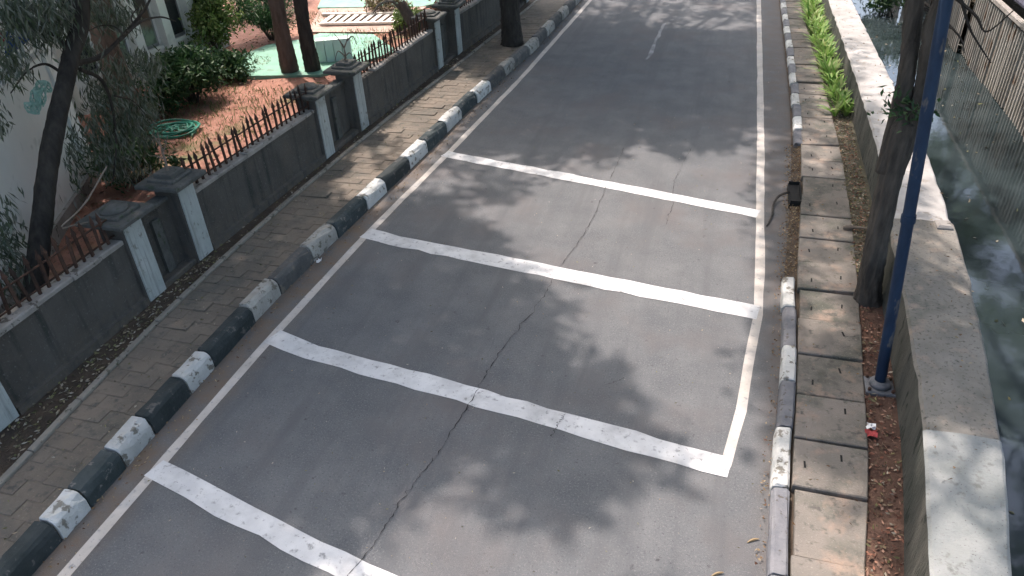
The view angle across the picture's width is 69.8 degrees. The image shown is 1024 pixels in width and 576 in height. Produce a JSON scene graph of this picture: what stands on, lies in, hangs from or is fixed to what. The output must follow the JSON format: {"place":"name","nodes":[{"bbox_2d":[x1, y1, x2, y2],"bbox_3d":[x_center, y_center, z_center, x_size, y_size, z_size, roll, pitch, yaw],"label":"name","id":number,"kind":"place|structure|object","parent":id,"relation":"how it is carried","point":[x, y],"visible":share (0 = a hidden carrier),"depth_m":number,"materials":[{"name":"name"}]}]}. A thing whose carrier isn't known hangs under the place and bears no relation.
{"place":"outdoors","nodes":[
{"label":"outdoors","id":0,"kind":"place"},
{"bbox_2d":[49,0,429,279],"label":"yard","id":1,"kind":"structure","parent":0,"point":[141,197],"depth_m":18.86,"materials":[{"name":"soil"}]},
{"bbox_2d":[0,381,19,432],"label":"wall pillar","id":2,"kind":"structure","parent":1,"relation":"on","point":[9,413],"depth_m":9.27,"materials":[{"name":"stone"}]},
{"bbox_2d":[0,239,149,414],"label":"boundary wall","id":3,"kind":"structure","parent":1,"relation":"on","point":[62,329],"depth_m":10.12,"materials":[{"name":"concrete"}]},
{"bbox_2d":[0,213,114,321],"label":"iron railing","id":4,"kind":"object","parent":3,"relation":"on","point":[38,257],"visible":1,"depth_m":9.89,"materials":[{"name":"metal"}]},
{"bbox_2d":[61,166,106,226],"bbox_3d":[-6.196,-1.339,10.638,0.026,0.446,1.117,7,35,14],"label":"stick","id":5,"kind":"object","parent":1,"relation":"on","point":[74,214],"visible":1,"depth_m":10.68,"materials":[{"name":"wood"}]},
{"bbox_2d":[0,0,175,307],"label":"leaning tree","id":6,"kind":"object","parent":1,"relation":"on","point":[13,14],"visible":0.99,"depth_m":11.33,"materials":[{"name":"green plant"}]},
{"bbox_2d":[89,0,148,134],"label":"yard tree","id":7,"kind":"object","parent":1,"relation":"on","point":[107,40],"visible":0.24,"depth_m":16.99,"materials":[{"name":"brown plant"}]},
{"bbox_2d":[75,200,166,302],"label":"wall pillar","id":8,"kind":"structure","parent":1,"relation":"on","point":[123,223],"depth_m":11.08,"materials":[{"name":"stone"}]},
{"bbox_2d":[77,127,187,193],"bbox_3d":[-8.038,-2.729,15.304,2.212,1.207,1.833,7,35,14],"label":"shrub","id":9,"kind":"object","parent":1,"relation":"on","point":[173,159],"visible":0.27,"depth_m":15.22,"materials":[{"name":"green plant"}]},
{"bbox_2d":[35,0,229,114],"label":"pilastered building","id":10,"kind":"structure","parent":1,"relation":"on","point":[164,32],"depth_m":21.46,"materials":[{"name":"white"}]},
{"bbox_2d":[56,0,98,75],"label":"window","id":11,"kind":"structure","parent":10,"relation":"in","point":[96,66],"depth_m":19.43,"materials":[{"name":"grey glass"}]},
{"bbox_2d":[112,2,129,58],"bbox_3d":[-11.051,-8.362,19.357,0.053,4.700,0.610,7,35,14],"label":"window","id":12,"kind":"structure","parent":10,"relation":"in","point":[124,46],"depth_m":20.52,"materials":[{"name":"grey glass"}]},
{"bbox_2d":[133,0,158,49],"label":"window","id":13,"kind":"structure","parent":10,"relation":"in","point":[151,39],"depth_m":21.34,"materials":[{"name":"grey glass"}]},
{"bbox_2d":[164,0,185,37],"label":"window","id":14,"kind":"structure","parent":10,"relation":"in","point":[171,5],"depth_m":22.36,"materials":[{"name":"black glass"}]},
{"bbox_2d":[150,133,168,170],"bbox_3d":[-5.658,-2.194,11.793,0.431,0.625,0.154,14,37,24],"label":"bare plant","id":15,"kind":"object","parent":1,"relation":"on","point":[163,157],"visible":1,"depth_m":11.77,"materials":[{"name":"plant"}]},
{"bbox_2d":[140,196,196,288],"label":"wall panel","id":16,"kind":"structure","parent":1,"relation":"on","point":[174,263],"depth_m":12.02,"materials":[{"name":"concrete"}]},
{"bbox_2d":[134,166,213,262],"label":"wall pillar","id":17,"kind":"structure","parent":1,"relation":"on","point":[174,185],"depth_m":12.09,"materials":[{"name":"concrete"}]},
{"bbox_2d":[149,119,200,138],"bbox_3d":[-8.281,-3.907,18.008,1.363,0.188,1.126,7,35,14],"label":"garden hose","id":18,"kind":"object","parent":1,"relation":"on","point":[188,124],"visible":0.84,"depth_m":17.95,"materials":[{"name":"rubber"}]},
{"bbox_2d":[127,38,237,116],"bbox_3d":[-8.808,-5.611,19.310,2.836,1.663,2.404,-24,39,-28],"label":"shrub","id":19,"kind":"object","parent":1,"relation":"on","point":[189,68],"visible":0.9,"depth_m":19.07,"materials":[{"name":"green plant"}]},
{"bbox_2d":[178,0,253,52],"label":"shrub","id":20,"kind":"object","parent":1,"relation":"on","point":[212,21],"visible":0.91,"depth_m":22.81,"materials":[{"name":"green plant"}]},
{"bbox_2d":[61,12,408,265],"bbox_3d":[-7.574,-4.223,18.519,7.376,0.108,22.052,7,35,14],"label":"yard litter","id":21,"kind":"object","parent":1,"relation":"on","point":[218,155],"visible":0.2,"depth_m":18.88,"materials":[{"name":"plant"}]},
{"bbox_2d":[212,44,263,83],"bbox_3d":[-8.311,-6.646,21.452,1.980,1.039,1.920,7,35,14],"label":"shrub","id":22,"kind":"object","parent":1,"relation":"on","point":[235,59],"visible":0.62,"depth_m":21.13,"materials":[{"name":"green plant"}]},
{"bbox_2d":[193,109,325,249],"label":"boundary wall","id":23,"kind":"structure","parent":1,"relation":"on","point":[235,195],"depth_m":13.90,"materials":[{"name":"concrete"}]},
{"bbox_2d":[180,83,309,183],"bbox_3d":[-4.875,-2.946,13.691,0.141,0.623,3.924,8,35,17],"label":"iron railing","id":24,"kind":"object","parent":23,"relation":"on","point":[233,132],"visible":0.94,"depth_m":13.57,"materials":[{"name":"metal"}]},
{"bbox_2d":[226,0,296,40],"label":"shrub","id":25,"kind":"object","parent":1,"relation":"on","point":[259,15],"visible":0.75,"depth_m":24.11,"materials":[{"name":"green plant"}]},
{"bbox_2d":[268,0,298,73],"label":"yard tree","id":26,"kind":"object","parent":1,"relation":"on","point":[288,61],"visible":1,"depth_m":20.95,"materials":[{"name":"brown plant"}]},
{"bbox_2d":[293,0,320,71],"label":"yard tree","id":27,"kind":"object","parent":1,"relation":"on","point":[311,61],"visible":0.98,"depth_m":20.96,"materials":[{"name":"brown plant"}]},
{"bbox_2d":[282,82,334,159],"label":"wall pillar","id":28,"kind":"structure","parent":1,"relation":"on","point":[314,96],"depth_m":15.48,"materials":[{"name":"concrete"}]},
{"bbox_2d":[231,33,392,79],"bbox_3d":[-6.128,-7.302,23.089,4.980,0.160,4.697,7,35,14],"label":"mint court","id":29,"kind":"object","parent":1,"relation":"on","point":[270,69],"visible":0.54,"depth_m":22.70,"materials":[{"name":"paint"}]},
{"bbox_2d":[315,35,352,62],"bbox_3d":[-5.383,-7.226,22.199,1.018,0.650,0.350,-7,34,-6],"label":"mint trough","id":30,"kind":"object","parent":29,"relation":"on","point":[327,48],"visible":0.82,"depth_m":22.04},
{"bbox_2d":[323,59,369,131],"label":"wall pillar","id":31,"kind":"structure","parent":1,"relation":"on","point":[348,71],"depth_m":16.80,"materials":[{"name":"concrete"}]},
{"bbox_2d":[334,32,356,60],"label":"bare plant","id":32,"kind":"object","parent":31,"relation":"on","point":[344,55],"visible":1,"depth_m":16.45,"materials":[{"name":"plant"}]},
{"bbox_2d":[311,6,426,31],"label":"garden path","id":33,"kind":"structure","parent":1,"relation":"on","point":[317,27],"depth_m":25.98,"materials":[{"name":"concrete"}]},
{"bbox_2d":[319,12,398,25],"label":"slatted boards","id":34,"kind":"object","parent":33,"relation":"on","point":[365,21],"visible":0.83,"depth_m":26.44,"materials":[{"name":"white wood"}]},
{"bbox_2d":[361,0,412,14],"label":"shrub","id":35,"kind":"object","parent":1,"relation":"on","point":[372,4],"visible":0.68,"depth_m":27.04,"materials":[{"name":"green plant"}]},
{"bbox_2d":[373,0,418,36],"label":"leaning stump","id":36,"kind":"object","parent":1,"relation":"on","point":[405,11],"visible":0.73,"depth_m":21.86,"materials":[{"name":"wood"}]},
{"bbox_2d":[390,3,423,31],"bbox_3d":[-3.341,-9.206,24.965,1.590,0.930,1.639,7,35,14],"label":"shrub","id":37,"kind":"object","parent":1,"relation":"on","point":[397,15],"visible":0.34,"depth_m":24.78,"materials":[{"name":"green plant"}]},
{"bbox_2d":[0,0,534,476],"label":"planting strip","id":38,"kind":"object","parent":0,"point":[8,442],"visible":0.64,"depth_m":10.73,"materials":[{"name":"soil"}]},
{"bbox_2d":[0,34,490,474],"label":"fallen leaves","id":39,"kind":"object","parent":38,"relation":"on","point":[80,380],"visible":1,"depth_m":10.42,"materials":[{"name":"plant"}]},
{"bbox_2d":[0,0,566,556],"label":"footpath","id":40,"kind":"structure","parent":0,"point":[36,484],"depth_m":11.61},
{"bbox_2d":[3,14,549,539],"bbox_3d":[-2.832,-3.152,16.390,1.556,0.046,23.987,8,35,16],"label":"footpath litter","id":41,"kind":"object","parent":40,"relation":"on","point":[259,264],"visible":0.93,"depth_m":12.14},
{"bbox_2d":[499,0,523,46],"bbox_3d":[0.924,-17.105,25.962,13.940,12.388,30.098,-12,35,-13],"label":"street tree","id":42,"kind":"object","parent":40,"relation":"on","point":[511,32],"visible":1,"depth_m":22.35,"materials":[{"name":"brown plant"}]},
{"bbox_2d":[317,0,434,8],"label":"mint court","id":43,"kind":"object","parent":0,"point":[345,3],"visible":0.33,"depth_m":28.64,"materials":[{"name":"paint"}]},
{"bbox_2d":[32,0,790,575],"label":"road","id":44,"kind":"structure","parent":0,"point":[684,194],"depth_m":10.24,"materials":[{"name":"asphalt"}]},
{"bbox_2d":[0,0,580,575],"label":"kerb","id":45,"kind":"structure","parent":44,"relation":"on","point":[36,544],"depth_m":10.31,"materials":[{"name":"concrete"}]},
{"bbox_2d":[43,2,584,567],"bbox_3d":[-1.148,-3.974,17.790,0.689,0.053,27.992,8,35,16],"label":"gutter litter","id":46,"kind":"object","parent":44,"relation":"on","point":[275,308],"visible":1,"depth_m":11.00,"materials":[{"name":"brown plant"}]},
{"bbox_2d":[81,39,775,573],"bbox_3d":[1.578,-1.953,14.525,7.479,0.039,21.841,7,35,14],"label":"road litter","id":47,"kind":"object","parent":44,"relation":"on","point":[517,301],"visible":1,"depth_m":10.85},
{"bbox_2d":[755,144,800,570],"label":"kerb litter","id":48,"kind":"object","parent":44,"relation":"on","point":[784,248],"visible":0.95,"depth_m":12.34,"materials":[{"name":"brown plant"}]},
{"bbox_2d":[766,191,789,225],"bbox_3d":[4.793,-1.484,13.416,0.203,0.176,1.237,19,40,30],"label":"fallen branch","id":49,"kind":"object","parent":44,"relation":"on","point":[777,197],"visible":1,"depth_m":13.58,"materials":[{"name":"wood"}]},
{"bbox_2d":[766,0,802,575],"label":"kerb","id":50,"kind":"structure","parent":44,"relation":"on","point":[778,554],"depth_m":9.28,"materials":[{"name":"concrete"}]},
{"bbox_2d":[787,181,801,208],"bbox_3d":[5.312,-1.751,13.797,0.220,0.165,0.840,7,35,14],"label":"drain inlet","id":51,"kind":"object","parent":44,"relation":"on","point":[794,196],"visible":0.9,"depth_m":13.76,"materials":[{"name":"metal"}]},
{"bbox_2d":[785,0,867,575],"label":"footpath","id":52,"kind":"structure","parent":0,"point":[824,532],"depth_m":9.59,"materials":[{"name":"concrete"}]},
{"bbox_2d":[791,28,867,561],"bbox_3d":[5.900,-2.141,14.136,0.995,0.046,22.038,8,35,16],"label":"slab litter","id":53,"kind":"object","parent":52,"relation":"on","point":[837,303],"visible":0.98,"depth_m":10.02,"materials":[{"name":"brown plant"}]},
{"bbox_2d":[843,225,866,229],"bbox_3d":[5.856,-1.019,12.465,0.434,0.101,0.100,7,35,14],"label":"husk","id":54,"kind":"object","parent":52,"relation":"on","point":[848,227],"visible":0.86,"depth_m":12.45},
{"bbox_2d":[800,0,871,278],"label":"soil strip","id":55,"kind":"object","parent":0,"point":[868,202],"visible":0.41,"depth_m":14.40,"materials":[{"name":"soil"}]},
{"bbox_2d":[792,4,824,18],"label":"strap leaf plant","id":56,"kind":"object","parent":55,"relation":"on","point":[807,12],"visible":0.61,"depth_m":23.38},
{"bbox_2d":[795,0,823,10],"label":"strap leaf plant","id":57,"kind":"object","parent":55,"relation":"on","point":[809,5],"visible":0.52,"depth_m":24.32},
{"bbox_2d":[801,16,819,28],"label":"strap leaf plant","id":58,"kind":"object","parent":55,"relation":"on","point":[806,18],"visible":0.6,"depth_m":22.99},
{"bbox_2d":[800,30,824,41],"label":"strap leaf plant","id":59,"kind":"object","parent":55,"relation":"on","point":[810,36],"visible":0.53,"depth_m":21.57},
{"bbox_2d":[803,1,824,13],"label":"strap leaf plant","id":60,"kind":"object","parent":55,"relation":"on","point":[820,10],"visible":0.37,"depth_m":23.81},
{"bbox_2d":[807,18,824,36],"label":"strap leaf plant","id":61,"kind":"object","parent":55,"relation":"on","point":[810,31],"visible":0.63,"depth_m":22.22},
{"bbox_2d":[809,12,826,22],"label":"strap leaf plant","id":62,"kind":"object","parent":55,"relation":"on","point":[812,19],"visible":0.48,"depth_m":23.11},
{"bbox_2d":[808,19,831,35],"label":"strap leaf plant","id":63,"kind":"object","parent":55,"relation":"on","point":[819,30],"visible":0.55,"depth_m":21.78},
{"bbox_2d":[799,55,843,77],"bbox_3d":[8.041,-5.612,18.831,1.255,0.552,0.878,-12,35,-13],"label":"strap leaf plant","id":64,"kind":"object","parent":55,"relation":"on","point":[830,65],"visible":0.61,"depth_m":18.89,"materials":[{"name":"plant"}]},
{"bbox_2d":[813,27,831,39],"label":"strap leaf plant","id":65,"kind":"object","parent":55,"relation":"on","point":[828,37],"visible":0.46,"depth_m":21.42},
{"bbox_2d":[811,38,835,51],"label":"strap leaf plant","id":66,"kind":"object","parent":55,"relation":"on","point":[825,47],"visible":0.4,"depth_m":20.48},
{"bbox_2d":[809,41,838,57],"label":"strap leaf plant","id":67,"kind":"object","parent":55,"relation":"on","point":[832,50],"visible":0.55,"depth_m":19.99,"materials":[{"name":"plant"}]},
{"bbox_2d":[812,41,837,59],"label":"strap leaf plant","id":68,"kind":"object","parent":55,"relation":"on","point":[827,51],"visible":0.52,"depth_m":20.06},
{"bbox_2d":[816,28,833,42],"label":"strap leaf plant","id":69,"kind":"object","parent":55,"relation":"on","point":[825,35],"visible":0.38,"depth_m":21.09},
{"bbox_2d":[811,50,838,62],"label":"strap leaf plant","id":70,"kind":"object","parent":55,"relation":"on","point":[818,56],"visible":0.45,"depth_m":19.82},
{"bbox_2d":[816,35,835,50],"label":"strap leaf plant","id":71,"kind":"object","parent":55,"relation":"on","point":[825,41],"visible":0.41,"depth_m":20.72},
{"bbox_2d":[816,57,843,78],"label":"strap leaf plant","id":72,"kind":"object","parent":55,"relation":"on","point":[826,68],"visible":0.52,"depth_m":18.80,"materials":[{"name":"plant"}]},
{"bbox_2d":[817,61,843,80],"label":"strap leaf plant","id":73,"kind":"object","parent":55,"relation":"on","point":[833,73],"visible":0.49,"depth_m":18.54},
{"bbox_2d":[821,70,839,85],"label":"strap leaf plant","id":74,"kind":"object","parent":55,"relation":"on","point":[833,76],"visible":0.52,"depth_m":18.39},
{"bbox_2d":[818,79,845,97],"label":"strap leaf plant","id":75,"kind":"object","parent":55,"relation":"on","point":[834,87],"visible":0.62,"depth_m":17.84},
{"bbox_2d":[814,88,849,100],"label":"strap leaf plant","id":76,"kind":"object","parent":55,"relation":"on","point":[831,94],"visible":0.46,"depth_m":17.52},
{"bbox_2d":[819,71,846,87],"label":"strap leaf plant","id":77,"kind":"object","parent":55,"relation":"on","point":[831,83],"visible":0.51,"depth_m":18.17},
{"bbox_2d":[819,99,852,115],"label":"strap leaf plant","id":78,"kind":"object","parent":55,"relation":"on","point":[839,105],"visible":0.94,"depth_m":16.81,"materials":[{"name":"plant"}]},
{"bbox_2d":[829,77,842,93],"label":"strap leaf plant","id":79,"kind":"object","parent":55,"relation":"on","point":[841,84],"visible":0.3,"depth_m":17.85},
{"bbox_2d":[819,87,853,107],"bbox_3d":[7.707,-4.359,16.968,0.998,0.558,0.953,-22,38,-26],"label":"strap leaf plant","id":80,"kind":"object","parent":55,"relation":"on","point":[839,97],"visible":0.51,"depth_m":17.13,"materials":[{"name":"plant"}]},
{"bbox_2d":[829,92,853,115],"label":"strap leaf plant","id":81,"kind":"object","parent":55,"relation":"on","point":[848,109],"visible":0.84,"depth_m":16.77,"materials":[{"name":"plant"}]},
{"bbox_2d":[852,0,1023,575],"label":"canal water","id":82,"kind":"structure","parent":0,"point":[993,191],"depth_m":15.28,"materials":[{"name":"liquid"}]},
{"bbox_2d":[854,0,904,13],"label":"shrub","id":83,"kind":"object","parent":82,"relation":"on","point":[885,3],"visible":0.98,"depth_m":27.87,"materials":[{"name":"green plant"}]},
{"bbox_2d":[861,21,1023,513],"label":"floating leaves","id":84,"kind":"object","parent":82,"relation":"on","point":[1011,512],"visible":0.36,"depth_m":15.64,"materials":[{"name":"plant"}]},
{"bbox_2d":[924,0,1023,141],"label":"corrugated fence","id":85,"kind":"object","parent":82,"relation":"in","point":[1003,73],"visible":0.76,"depth_m":20.54,"materials":[{"name":"metal"}]},
{"bbox_2d":[961,0,997,61],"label":"bank","id":86,"kind":"structure","parent":0,"point":[965,27],"depth_m":24.64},
{"bbox_2d":[994,0,1023,30],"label":"shed roof","id":87,"kind":"structure","parent":86,"relation":"on","point":[1017,6],"depth_m":21.17,"materials":[{"name":"metal"}]},
{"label":"ground","id":88,"kind":"structure","parent":0,"visible":0},
{"bbox_2d":[0,0,99,313],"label":"white building","id":89,"kind":"structure","parent":88,"relation":"on","point":[19,148],"depth_m":13.14,"materials":[{"name":"paint"}]},
{"bbox_2d":[0,32,28,57],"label":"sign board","id":90,"kind":"object","parent":89,"relation":"attached to","point":[9,42],"visible":0.09,"depth_m":11.87,"materials":[{"name":"blue paint"}]},
{"bbox_2d":[1,45,33,73],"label":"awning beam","id":91,"kind":"structure","parent":89,"relation":"attached to","point":[6,70],"depth_m":11.33,"materials":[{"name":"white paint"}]},
{"bbox_2d":[0,47,43,89],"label":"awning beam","id":92,"kind":"structure","parent":89,"relation":"attached to","point":[32,55],"depth_m":11.30,"materials":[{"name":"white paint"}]},
{"bbox_2d":[24,80,52,114],"bbox_3d":[-7.684,-3.094,11.895,0.222,0.441,0.462,7,35,14],"label":"netting bundle","id":93,"kind":"object","parent":89,"relation":"hanging from","point":[36,91],"visible":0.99,"depth_m":11.86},
{"bbox_2d":[0,0,538,487],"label":"edging","id":94,"kind":"object","parent":88,"relation":"on","point":[56,424],"visible":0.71,"depth_m":11.53,"materials":[{"name":"concrete"}]},
{"bbox_2d":[324,79,358,152],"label":"wall panel","id":95,"kind":"structure","parent":88,"relation":"on","point":[343,132],"depth_m":16.62,"materials":[{"name":"concrete"}]},
{"bbox_2d":[361,29,438,124],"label":"boundary wall","id":96,"kind":"structure","parent":88,"relation":"on","point":[395,78],"depth_m":18.83,"materials":[{"name":"concrete"}]},
{"bbox_2d":[353,9,428,74],"bbox_3d":[-2.985,-6.288,18.556,0.116,0.626,4.313,8,35,16],"label":"iron railing","id":97,"kind":"object","parent":96,"relation":"on","point":[391,38],"visible":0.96,"depth_m":18.49,"materials":[{"name":"metal"}]},
{"bbox_2d":[410,9,446,69],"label":"wall pillar","id":98,"kind":"structure","parent":88,"relation":"on","point":[433,17],"depth_m":20.49,"materials":[{"name":"stone"}]},
{"bbox_2d":[440,15,455,64],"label":"wall panel","id":99,"kind":"structure","parent":88,"relation":"on","point":[447,56],"depth_m":21.64,"materials":[{"name":"concrete"}]},
{"bbox_2d":[432,0,465,55],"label":"wall pillar","id":100,"kind":"structure","parent":88,"relation":"on","point":[451,9],"depth_m":21.69,"materials":[{"name":"concrete"}]},
{"bbox_2d":[459,0,500,51],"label":"boundary wall","id":101,"kind":"structure","parent":88,"relation":"on","point":[479,19],"depth_m":23.34,"materials":[{"name":"concrete"}]},
{"bbox_2d":[859,306,903,575],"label":"soil strip","id":102,"kind":"object","parent":88,"relation":"on","point":[875,320],"visible":0.47,"depth_m":8.12,"materials":[{"name":"soil"}]},
{"bbox_2d":[832,110,903,575],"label":"soil litter","id":103,"kind":"object","parent":102,"relation":"on","point":[886,482],"visible":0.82,"depth_m":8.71,"materials":[{"name":"plant"}]},
{"bbox_2d":[864,429,877,437],"bbox_3d":[4.184,1.684,8.556,0.145,0.060,0.116,7,35,14],"label":"wrapper","id":104,"kind":"object","parent":102,"relation":"on","point":[869,432],"visible":1,"depth_m":8.57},
{"bbox_2d":[866,422,875,429],"bbox_3d":[4.220,1.621,8.622,0.105,0.052,0.101,7,35,14],"label":"wrapper","id":105,"kind":"object","parent":102,"relation":"on","point":[871,425],"visible":1,"depth_m":8.62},
{"bbox_2d":[863,0,953,397],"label":"blue pole","id":106,"kind":"object","parent":102,"relation":"on","point":[879,383],"visible":1,"depth_m":7.90,"materials":[{"name":"metal"}]},
{"bbox_2d":[853,0,1012,308],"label":"forked tree","id":107,"kind":"object","parent":102,"relation":"on","point":[897,145],"visible":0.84,"depth_m":9.37,"materials":[{"name":"brown plant"}]},
{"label":"canal bed","id":108,"kind":"structure","parent":0,"visible":0},
{"bbox_2d":[819,0,948,220],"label":"canal wall","id":109,"kind":"structure","parent":108,"relation":"on","point":[862,84],"depth_m":16.12,"materials":[{"name":"concrete"}]},
{"bbox_2d":[882,218,999,480],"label":"canal wall","id":110,"kind":"structure","parent":108,"relation":"on","point":[937,347],"depth_m":8.80,"materials":[{"name":"concrete"}]},
{"bbox_2d":[842,14,984,479],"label":"wall litter","id":111,"kind":"object","parent":110,"relation":"on","point":[917,258],"depth_m":9.88,"materials":[{"name":"brown plant"}]},
{"bbox_2d":[934,220,953,229],"bbox_3d":[6.458,-0.938,10.967,0.220,0.080,0.230,7,35,14],"label":"rubble","id":112,"kind":"object","parent":110,"relation":"on","point":[943,224],"visible":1,"depth_m":10.90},
{"bbox_2d":[903,429,1011,575],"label":"canal wall","id":113,"kind":"structure","parent":108,"relation":"on","point":[957,524],"depth_m":6.80,"materials":[{"name":"concrete"}]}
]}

